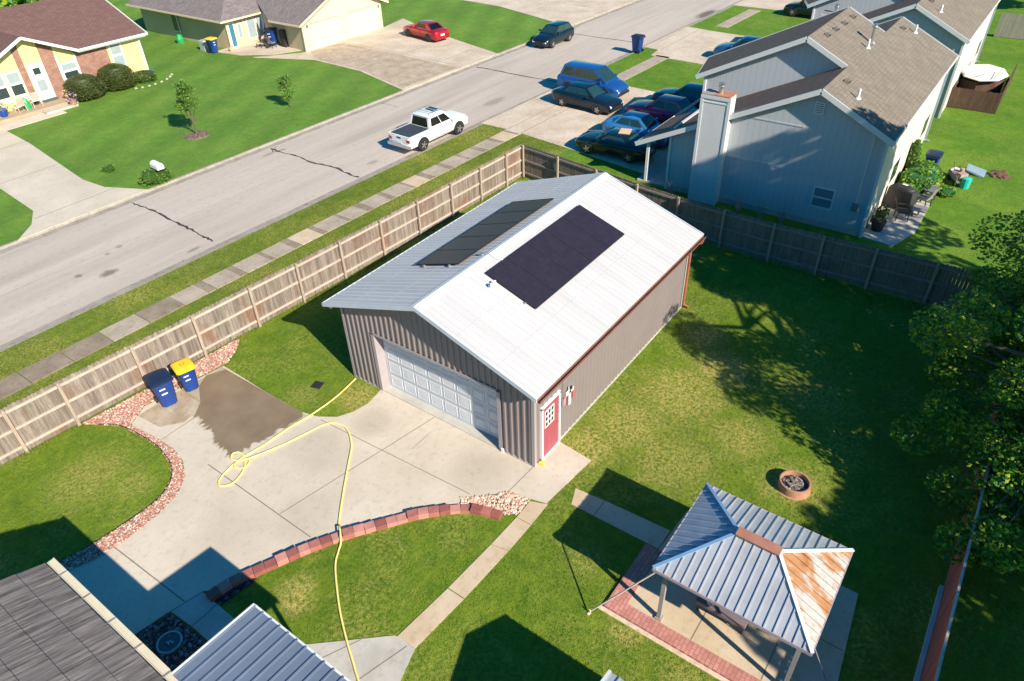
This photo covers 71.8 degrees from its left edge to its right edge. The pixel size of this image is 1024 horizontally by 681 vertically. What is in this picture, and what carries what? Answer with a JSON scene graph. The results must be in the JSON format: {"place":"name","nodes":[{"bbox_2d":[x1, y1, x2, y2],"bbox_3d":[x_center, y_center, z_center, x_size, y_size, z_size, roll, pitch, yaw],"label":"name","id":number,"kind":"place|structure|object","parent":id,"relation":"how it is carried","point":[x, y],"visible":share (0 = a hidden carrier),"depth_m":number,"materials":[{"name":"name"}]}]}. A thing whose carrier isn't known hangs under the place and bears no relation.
{"place":"outdoors","nodes":[
{"label":"outdoors","id":0,"kind":"place"},
{"bbox_2d":[0,110,66,131],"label":"path","id":1,"kind":"structure","parent":0,"point":[23,122],"depth_m":47.62,"materials":[{"name":"concrete"}]},
{"bbox_2d":[0,131,148,240],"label":"driveway","id":2,"kind":"structure","parent":0,"point":[48,191],"depth_m":38.62,"materials":[{"name":"concrete"}]},
{"bbox_2d":[171,592,233,640],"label":"patio","id":3,"kind":"structure","parent":0,"point":[204,616],"depth_m":17.68,"materials":[{"name":"grey concrete"}]},
{"bbox_2d":[0,130,518,399],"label":"sidewalk","id":4,"kind":"structure","parent":0,"point":[44,368],"depth_m":27.05,"materials":[{"name":"beige concrete"}]},
{"bbox_2d":[218,42,300,54],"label":"path","id":5,"kind":"structure","parent":0,"point":[251,49],"depth_m":60.33,"materials":[{"name":"beige concrete"}]},
{"bbox_2d":[264,27,279,44],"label":"wheelie bin","id":6,"kind":"object","parent":5,"relation":"on","point":[271,33],"visible":0.76,"depth_m":60.79,"materials":[{"name":"blue plastic"}]},
{"bbox_2d":[0,0,550,245],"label":"lawn","id":7,"kind":"structure","parent":0,"point":[130,133],"depth_m":49.24,"materials":[{"name":"green plant"}]},
{"bbox_2d":[0,0,148,125],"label":"house","id":8,"kind":"structure","parent":7,"relation":"on","point":[48,48],"depth_m":50.68,"materials":[{"name":"yellow"}]},
{"bbox_2d":[0,74,11,100],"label":"window","id":9,"kind":"structure","parent":8,"relation":"in","point":[5,94],"depth_m":47.90,"materials":[{"name":"white glass"}]},
{"bbox_2d":[3,70,27,96],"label":"window","id":10,"kind":"structure","parent":8,"relation":"in","point":[15,83],"depth_m":48.32,"materials":[{"name":"white glass"}]},
{"bbox_2d":[25,62,58,101],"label":"door","id":11,"kind":"structure","parent":8,"relation":"in","point":[37,73],"depth_m":49.52,"materials":[{"name":"white paint"}]},
{"bbox_2d":[59,60,79,79],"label":"window","id":12,"kind":"structure","parent":8,"relation":"in","point":[70,68],"depth_m":50.70,"materials":[{"name":"white glass"}]},
{"bbox_2d":[107,42,126,64],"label":"window","id":13,"kind":"structure","parent":8,"relation":"in","point":[116,52],"depth_m":52.93,"materials":[{"name":"white glass"}]},
{"bbox_2d":[62,73,107,100],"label":"shrub","id":14,"kind":"object","parent":7,"relation":"on","point":[83,87],"visible":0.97,"depth_m":50.09,"materials":[{"name":"green plant"}]},
{"bbox_2d":[97,63,136,90],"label":"shrub","id":15,"kind":"object","parent":7,"relation":"on","point":[115,76],"visible":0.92,"depth_m":51.77,"materials":[{"name":"green plant"}]},
{"bbox_2d":[133,69,157,83],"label":"shrub","id":16,"kind":"object","parent":7,"relation":"on","point":[142,76],"visible":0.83,"depth_m":53.69,"materials":[{"name":"green plant"}]},
{"bbox_2d":[138,167,173,186],"bbox_3d":[-19.770,-9.113,38.959,1.870,0.749,1.894,22,43,29],"label":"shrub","id":17,"kind":"object","parent":7,"relation":"on","point":[150,175],"visible":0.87,"depth_m":38.60,"materials":[{"name":"green plant"}]},
{"bbox_2d":[171,79,198,133],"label":"young tree","id":18,"kind":"object","parent":7,"relation":"on","point":[188,101],"visible":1,"depth_m":43.20,"materials":[{"name":"green plant"}]},
{"bbox_2d":[184,130,209,139],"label":"mulch ring","id":19,"kind":"object","parent":7,"relation":"on","point":[201,134],"visible":0.98,"depth_m":44.48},
{"bbox_2d":[204,36,217,52],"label":"wheelie bin","id":20,"kind":"object","parent":7,"relation":"on","point":[211,42],"visible":1,"depth_m":59.59,"materials":[{"name":"blue plastic"}]},
{"bbox_2d":[125,0,388,51],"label":"house","id":21,"kind":"structure","parent":7,"relation":"on","point":[307,25],"depth_m":61.16,"materials":[{"name":"beige paint"}]},
{"bbox_2d":[226,21,238,47],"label":"door","id":22,"kind":"structure","parent":21,"relation":"in","point":[230,26],"depth_m":60.39,"materials":[{"name":"teal paint"}]},
{"bbox_2d":[245,17,257,38],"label":"window","id":23,"kind":"structure","parent":21,"relation":"in","point":[250,22],"depth_m":61.61,"materials":[{"name":"white glass"}]},
{"bbox_2d":[309,15,341,48],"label":"garage door","id":24,"kind":"structure","parent":21,"relation":"in","point":[327,31],"depth_m":60.48,"materials":[{"name":"beige metal"}]},
{"bbox_2d":[348,5,376,36],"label":"garage door","id":25,"kind":"structure","parent":21,"relation":"in","point":[362,21],"depth_m":63.29,"materials":[{"name":"beige metal"}]},
{"bbox_2d":[276,74,295,106],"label":"young tree","id":26,"kind":"object","parent":7,"relation":"on","point":[288,95],"visible":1,"depth_m":47.68,"materials":[{"name":"green plant"}]},
{"bbox_2d":[99,140,503,341],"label":"sidewalk","id":27,"kind":"structure","parent":0,"point":[129,325],"depth_m":32.37,"materials":[{"name":"concrete"}]},
{"bbox_2d":[59,366,590,640],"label":"driveway","id":28,"kind":"structure","parent":0,"point":[203,530],"depth_m":20.86,"materials":[{"name":"concrete"}]},
{"bbox_2d":[138,378,202,426],"bbox_3d":[-11.011,2.015,24.335,1.600,0.001,3.100,22,43,29],"label":"concrete pad","id":29,"kind":"object","parent":28,"relation":"on","point":[182,409],"visible":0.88,"depth_m":23.86,"materials":[{"name":"beige concrete"}]},
{"bbox_2d":[144,368,177,407],"bbox_3d":[-11.761,1.642,23.841,0.728,1.185,0.906,-28,44,-30],"label":"wheelie bin","id":30,"kind":"object","parent":29,"relation":"on","point":[160,382],"visible":1,"depth_m":23.52,"materials":[{"name":"blue plastic"}]},
{"bbox_2d":[170,358,198,391],"bbox_3d":[-11.266,1.233,24.475,0.650,1.080,0.809,-28,44,-30],"label":"wheelie bin","id":31,"kind":"object","parent":28,"relation":"on","point":[184,370],"visible":1,"depth_m":24.18,"materials":[{"name":"blue plastic"}]},
{"bbox_2d":[193,369,301,454],"bbox_3d":[-9.512,2.364,23.795,4.586,0.001,2.710,22,43,29],"label":"wet patch","id":32,"kind":"object","parent":28,"relation":"on","point":[234,412],"visible":1,"depth_m":23.72,"materials":[{"name":"concrete"}]},
{"bbox_2d":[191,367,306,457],"bbox_3d":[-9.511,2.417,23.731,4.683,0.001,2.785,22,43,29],"label":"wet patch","id":33,"kind":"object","parent":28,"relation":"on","point":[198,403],"visible":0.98,"depth_m":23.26,"materials":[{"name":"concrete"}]},
{"bbox_2d":[218,378,359,680],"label":"garden hose","id":34,"kind":"object","parent":28,"relation":"on","point":[243,458],"visible":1,"depth_m":21.68,"materials":[{"name":"yellow rubber"}]},
{"bbox_2d":[306,635,414,680],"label":"patio","id":35,"kind":"structure","parent":0,"point":[385,658],"depth_m":16.72,"materials":[{"name":"grey concrete"}]},
{"bbox_2d":[171,603,350,680],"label":"patio roof","id":36,"kind":"structure","parent":35,"relation":"on","point":[253,642],"depth_m":13.29,"materials":[{"name":"grey metal"}]},
{"bbox_2d":[0,0,739,344],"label":"road","id":37,"kind":"structure","parent":0,"point":[118,248],"depth_m":38.54,"materials":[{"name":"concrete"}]},
{"bbox_2d":[388,105,467,150],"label":"pickup truck","id":38,"kind":"object","parent":37,"relation":"on","point":[423,128],"visible":1,"depth_m":41.85,"materials":[{"name":"white paint"}]},
{"bbox_2d":[532,20,573,47],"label":"hatchback","id":39,"kind":"object","parent":37,"relation":"on","point":[551,34],"visible":1,"depth_m":58.93,"materials":[{"name":"blue paint"}]},
{"bbox_2d":[254,18,497,90],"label":"driveway","id":40,"kind":"structure","parent":0,"point":[394,38],"depth_m":59.18,"materials":[{"name":"beige concrete"}]},
{"bbox_2d":[310,42,456,87],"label":"driveway stain","id":41,"kind":"object","parent":40,"relation":"on","point":[389,70],"visible":1,"depth_m":56.12,"materials":[{"name":"concrete"}]},
{"bbox_2d":[403,19,448,41],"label":"coupe","id":42,"kind":"object","parent":40,"relation":"on","point":[428,30],"visible":1,"depth_m":60.81,"materials":[{"name":"red paint"}]},
{"bbox_2d":[287,131,516,244],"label":"sidewalk","id":43,"kind":"structure","parent":0,"point":[305,236],"depth_m":37.81,"materials":[{"name":"concrete"}]},
{"bbox_2d":[397,589,463,647],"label":"path","id":44,"kind":"structure","parent":0,"point":[420,628],"depth_m":17.47,"materials":[{"name":"concrete"}]},
{"bbox_2d":[0,124,946,466],"bbox_3d":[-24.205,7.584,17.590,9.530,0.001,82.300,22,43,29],"label":"verge lawn","id":45,"kind":"structure","parent":0,"point":[166,288],"depth_m":31.52,"materials":[{"name":"green plant"}]},
{"bbox_2d":[0,144,521,464],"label":"wooden fence","id":46,"kind":"object","parent":45,"relation":"on","point":[75,398],"visible":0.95,"depth_m":26.61,"materials":[{"name":"brown wood"}]},
{"bbox_2d":[448,545,507,597],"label":"path","id":47,"kind":"structure","parent":0,"point":[471,577],"depth_m":18.52,"materials":[{"name":"concrete"}]},
{"bbox_2d":[491,517,530,550],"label":"path","id":48,"kind":"structure","parent":0,"point":[511,534],"depth_m":19.42,"materials":[{"name":"concrete"}]},
{"bbox_2d":[0,178,1023,680],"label":"yard lawn","id":49,"kind":"structure","parent":0,"point":[486,642],"depth_m":20.82,"materials":[{"name":"green plant"}]},
{"bbox_2d":[59,424,172,561],"bbox_3d":[-11.704,4.169,21.472,2.707,0.038,5.675,-10,38,-11],"label":"lawn edging","id":50,"kind":"object","parent":49,"relation":"on","point":[146,507],"visible":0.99,"depth_m":20.97,"materials":[{"name":"rubber"}]},
{"bbox_2d":[50,339,239,574],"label":"gravel","id":51,"kind":"structure","parent":49,"relation":"on","point":[118,409],"depth_m":22.33,"materials":[{"name":"gravel"}]},
{"bbox_2d":[135,613,206,680],"bbox_3d":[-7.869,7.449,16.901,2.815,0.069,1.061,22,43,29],"label":"mulch","id":52,"kind":"object","parent":49,"relation":"on","point":[149,632],"visible":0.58,"depth_m":17.20,"materials":[{"name":"brown gravel"}]},
{"bbox_2d":[156,630,182,654],"bbox_3d":[-8.289,7.311,17.113,0.600,0.078,0.600,22,43,29],"label":"stepping stone","id":53,"kind":"object","parent":52,"relation":"on","point":[175,634],"visible":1,"depth_m":17.10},
{"bbox_2d":[214,576,256,605],"bbox_3d":[-7.285,6.378,18.352,0.644,0.001,1.171,29,47,34],"label":"mulch bed","id":54,"kind":"object","parent":49,"relation":"on","point":[224,598],"visible":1,"depth_m":18.20,"materials":[{"name":"gravel"}]},
{"bbox_2d":[459,491,529,514],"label":"gravel","id":55,"kind":"structure","parent":49,"relation":"on","point":[504,498],"depth_m":20.35,"materials":[{"name":"beige gravel"}]},
{"bbox_2d":[604,543,760,680],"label":"brick edging","id":56,"kind":"object","parent":49,"relation":"on","point":[642,564],"visible":0.97,"depth_m":17.14,"materials":[{"name":"red brick"}]},
{"bbox_2d":[776,470,810,499],"bbox_3d":[8.151,4.162,20.413,1.000,0.300,1.000,22,43,29],"label":"fire pit","id":57,"kind":"object","parent":49,"relation":"on","point":[793,484],"visible":1,"depth_m":20.32,"materials":[{"name":"ceramic"}]},
{"bbox_2d":[517,501,547,524],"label":"path","id":58,"kind":"structure","parent":0,"point":[531,511],"depth_m":20.03,"materials":[{"name":"concrete"}]},
{"bbox_2d":[464,0,634,24],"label":"driveway","id":59,"kind":"structure","parent":0,"point":[572,12],"depth_m":70.09,"materials":[{"name":"beige concrete"}]},
{"bbox_2d":[548,483,575,503],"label":"yard lawn","id":60,"kind":"structure","parent":0,"point":[559,496],"depth_m":20.45,"materials":[{"name":"green plant"}]},
{"bbox_2d":[481,86,668,173],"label":"driveway","id":61,"kind":"structure","parent":0,"point":[544,117],"depth_m":44.72,"materials":[{"name":"beige concrete"}]},
{"bbox_2d":[551,80,622,114],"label":"sedan","id":62,"kind":"object","parent":61,"relation":"on","point":[595,98],"visible":1,"depth_m":45.72,"materials":[{"name":"blue paint"}]},
{"bbox_2d":[557,60,629,96],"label":"minivan","id":63,"kind":"object","parent":61,"relation":"on","point":[602,76],"visible":0.6,"depth_m":47.97,"materials":[{"name":"blue paint"}]},
{"bbox_2d":[575,127,656,162],"bbox_3d":[5.839,-11.240,40.021,4.500,1.332,2.120,22,43,28],"label":"coupe","id":64,"kind":"object","parent":61,"relation":"on","point":[613,141],"visible":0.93,"depth_m":39.31,"materials":[{"name":"green paint"}]},
{"bbox_2d":[602,110,669,145],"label":"hatchback","id":65,"kind":"object","parent":61,"relation":"on","point":[642,123],"visible":0.43,"depth_m":41.09,"materials":[{"name":"blue paint"}]},
{"bbox_2d":[625,94,698,121],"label":"sedan","id":66,"kind":"object","parent":61,"relation":"on","point":[664,108],"visible":0.36,"depth_m":43.21,"materials":[{"name":"red paint"}]},
{"bbox_2d":[651,82,702,107],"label":"sedan","id":67,"kind":"object","parent":61,"relation":"on","point":[691,92],"visible":0.27,"depth_m":45.11,"materials":[{"name":"teal paint"}]},
{"bbox_2d":[572,489,603,514],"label":"path","id":68,"kind":"structure","parent":0,"point":[587,502],"depth_m":20.25,"materials":[{"name":"concrete"}]},
{"bbox_2d":[594,501,669,548],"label":"path","id":69,"kind":"structure","parent":0,"point":[645,530],"depth_m":19.58,"materials":[{"name":"concrete"}]},
{"bbox_2d":[598,605,728,680],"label":"brick edging","id":70,"kind":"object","parent":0,"point":[664,645],"depth_m":16.76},
{"bbox_2d":[617,9,760,80],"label":"sidewalk","id":71,"kind":"structure","parent":0,"point":[638,68],"depth_m":54.79,"materials":[{"name":"concrete"}]},
{"bbox_2d":[644,26,743,64],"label":"driveway","id":72,"kind":"structure","parent":0,"point":[692,45],"depth_m":58.26,"materials":[{"name":"beige concrete"}]},
{"bbox_2d":[712,35,761,54],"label":"suv","id":73,"kind":"object","parent":72,"relation":"on","point":[722,47],"visible":0.2,"depth_m":53.46,"materials":[{"name":"paint"}]},
{"bbox_2d":[628,511,857,680],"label":"patio","id":74,"kind":"structure","parent":0,"point":[757,653],"depth_m":16.85,"materials":[{"name":"concrete"}]},
{"bbox_2d":[695,596,747,633],"bbox_3d":[5.157,6.343,17.072,1.250,0.875,0.670,22,43,29],"label":"garden bench","id":75,"kind":"object","parent":74,"relation":"on","point":[726,616],"visible":0.27,"depth_m":16.88,"materials":[{"name":"wood"}]},
{"bbox_2d":[652,483,854,680],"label":"gazebo","id":76,"kind":"object","parent":74,"relation":"on","point":[774,575],"visible":1,"depth_m":15.57,"materials":[{"name":"grey metal"}]},
{"bbox_2d":[587,572,654,614],"bbox_3d":[2.568,5.994,16.720,1.540,2.155,0.098,6,38,11],"label":"guy rope","id":77,"kind":"object","parent":76,"relation":"attached to","point":[621,592],"visible":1,"depth_m":16.71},
{"bbox_2d":[498,0,1023,680],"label":"lawn","id":78,"kind":"structure","parent":0,"point":[982,140],"depth_m":34.42,"materials":[{"name":"green plant"}]},
{"bbox_2d":[0,558,177,680],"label":"house","id":79,"kind":"structure","parent":78,"relation":"on","point":[54,626],"depth_m":13.44,"materials":[{"name":"tile"}]},
{"bbox_2d":[205,586,221,601],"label":"wall block","id":80,"kind":"structure","parent":78,"relation":"on","point":[214,593],"depth_m":18.03,"materials":[{"name":"red brick"}]},
{"bbox_2d":[322,172,705,466],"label":"metal garage","id":81,"kind":"structure","parent":78,"relation":"on","point":[502,321],"depth_m":22.69,"materials":[{"name":"grey metal"}]},
{"bbox_2d":[383,340,497,438],"bbox_3d":[-2.240,1.432,22.719,4.960,2.380,0.063,22,43,29],"label":"garage door","id":82,"kind":"structure","parent":81,"relation":"in","point":[464,399],"depth_m":22.79,"materials":[{"name":"white metal"}]},
{"bbox_2d":[543,395,558,455],"bbox_3d":[1.166,2.589,21.276,0.115,2.020,0.860,22,43,29],"label":"side door","id":83,"kind":"structure","parent":81,"relation":"in","point":[550,413],"depth_m":21.26,"materials":[{"name":"red paint"}]},
{"bbox_2d":[631,34,644,53],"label":"wheelie bin","id":84,"kind":"object","parent":78,"relation":"on","point":[637,42],"visible":1,"depth_m":56.07,"materials":[{"name":"blue plastic"}]},
{"bbox_2d":[522,144,1022,314],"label":"wooden fence","id":85,"kind":"object","parent":78,"relation":"on","point":[537,164],"visible":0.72,"depth_m":29.45,"materials":[{"name":"brown wood"}]},
{"bbox_2d":[635,7,959,237],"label":"house","id":86,"kind":"structure","parent":78,"relation":"on","point":[824,121],"depth_m":32.97,"materials":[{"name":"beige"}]},
{"bbox_2d":[809,185,836,210],"bbox_3d":[14.110,-6.468,32.111,0.980,1.020,0.059,22,43,29],"label":"window","id":87,"kind":"structure","parent":86,"relation":"in","point":[822,197],"depth_m":32.08,"materials":[{"name":"glass"}]},
{"bbox_2d":[902,138,922,171],"bbox_3d":[20.788,-9.559,36.704,0.913,1.887,0.901,22,43,29],"label":"climbing plant","id":88,"kind":"object","parent":78,"relation":"on","point":[914,152],"visible":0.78,"depth_m":36.36,"materials":[{"name":"green plant"}]},
{"bbox_2d":[898,167,943,194],"bbox_3d":[20.604,-8.085,35.460,2.178,1.074,2.156,22,43,29],"label":"shrub","id":89,"kind":"object","parent":78,"relation":"on","point":[920,177],"visible":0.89,"depth_m":35.07,"materials":[{"name":"green plant"}]},
{"bbox_2d":[908,159,944,180],"bbox_3d":[21.330,-8.777,36.403,1.882,0.998,1.888,22,43,29],"label":"shrub","id":90,"kind":"object","parent":78,"relation":"on","point":[930,164],"visible":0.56,"depth_m":36.06,"materials":[{"name":"green plant"}]},
{"bbox_2d":[913,585,943,680],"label":"edging board","id":91,"kind":"object","parent":78,"relation":"on","point":[919,668],"visible":1,"depth_m":16.68,"materials":[{"name":"wood"}]},
{"bbox_2d":[926,149,944,163],"bbox_3d":[21.771,-9.188,36.679,0.748,1.214,0.931,22,43,29],"label":"wheelie bin","id":92,"kind":"object","parent":78,"relation":"on","point":[933,155],"visible":0.38,"depth_m":36.23,"materials":[{"name":"blue plastic"}]},
{"bbox_2d":[936,185,956,197],"bbox_3d":[21.492,-7.429,35.114,1.148,0.432,1.150,22,43,29],"label":"shrub","id":93,"kind":"object","parent":78,"relation":"on","point":[946,191],"visible":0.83,"depth_m":34.87,"materials":[{"name":"green plant"}]},
{"bbox_2d":[889,210,1023,573],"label":"broadleaf tree","id":94,"kind":"object","parent":78,"relation":"on","point":[1000,343],"visible":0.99,"depth_m":18.99,"materials":[{"name":"green plant"}]},
{"bbox_2d":[946,161,969,185],"bbox_3d":[22.778,-8.523,36.157,0.660,0.770,1.563,3,37,7],"label":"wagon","id":95,"kind":"object","parent":78,"relation":"on","point":[956,175],"visible":0.93,"depth_m":35.79,"materials":[{"name":"fabric"}]},
{"bbox_2d":[919,328,1021,680],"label":"wooden fence","id":96,"kind":"object","parent":78,"relation":"on","point":[931,669],"visible":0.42,"depth_m":16.17,"materials":[{"name":"brown wood"}]},
{"bbox_2d":[955,64,1008,100],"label":"hot tub","id":97,"kind":"object","parent":78,"relation":"on","point":[987,78],"visible":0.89,"depth_m":45.44,"materials":[{"name":"white plastic"}]},
{"bbox_2d":[947,62,1018,113],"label":"wooden fence","id":98,"kind":"object","parent":78,"relation":"on","point":[980,96],"visible":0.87,"depth_m":44.04,"materials":[{"name":"brown wood"}]},
{"bbox_2d":[987,169,1010,178],"bbox_3d":[25.323,-8.675,36.765,1.079,0.140,1.120,8,38,13],"label":"soil mound","id":99,"kind":"object","parent":78,"relation":"on","point":[999,174],"visible":1,"depth_m":36.70,"materials":[{"name":"brown soil"}]},
{"bbox_2d":[994,13,1023,39],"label":"patio","id":100,"kind":"structure","parent":78,"relation":"on","point":[1012,25],"depth_m":56.51,"materials":[{"name":"grey concrete"}]},
{"bbox_2d":[734,0,801,10],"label":"driveway","id":101,"kind":"structure","parent":0,"point":[778,5],"depth_m":68.86,"materials":[{"name":"beige concrete"}]},
{"bbox_2d":[783,0,813,16],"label":"suv","id":102,"kind":"object","parent":101,"relation":"on","point":[791,9],"visible":0.43,"depth_m":63.96,"materials":[{"name":"green paint"}]},
{"bbox_2d":[862,200,929,246],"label":"patio","id":103,"kind":"structure","parent":0,"point":[893,232],"depth_m":32.47,"materials":[{"name":"grey concrete"}]},
{"bbox_2d":[871,210,887,231],"bbox_3d":[16.726,-5.475,32.208,0.689,0.992,0.682,22,43,29],"label":"planter","id":104,"kind":"object","parent":103,"relation":"on","point":[878,224],"visible":1,"depth_m":32.12,"materials":[{"name":"black ceramic"}]},
{"bbox_2d":[883,183,918,211],"bbox_3d":[18.596,-6.897,33.733,0.614,1.164,1.337,-23,42,-26],"label":"grill","id":105,"kind":"object","parent":103,"relation":"on","point":[904,193],"visible":0.89,"depth_m":33.47,"materials":[{"name":"grey paint"}]},
{"bbox_2d":[804,0,1000,117],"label":"house","id":106,"kind":"structure","parent":0,"point":[960,28],"depth_m":43.01,"materials":[{"name":"beige"}]},
{"bbox_2d":[966,164,986,177],"bbox_3d":[24.287,-8.883,36.983,0.905,0.294,1.015,22,43,29],"label":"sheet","id":107,"kind":"object","parent":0,"point":[975,170],"visible":1,"depth_m":36.92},
{"label":"ground","id":108,"kind":"structure","parent":0,"visible":0},
{"bbox_2d":[0,0,643,254],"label":"kerb","id":109,"kind":"structure","parent":108,"relation":"on","point":[10,246],"depth_m":42.34,"materials":[{"name":"concrete"}]},
{"bbox_2d":[0,0,741,351],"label":"kerb","id":110,"kind":"structure","parent":108,"relation":"on","point":[146,280],"depth_m":34.23,"materials":[{"name":"concrete"}]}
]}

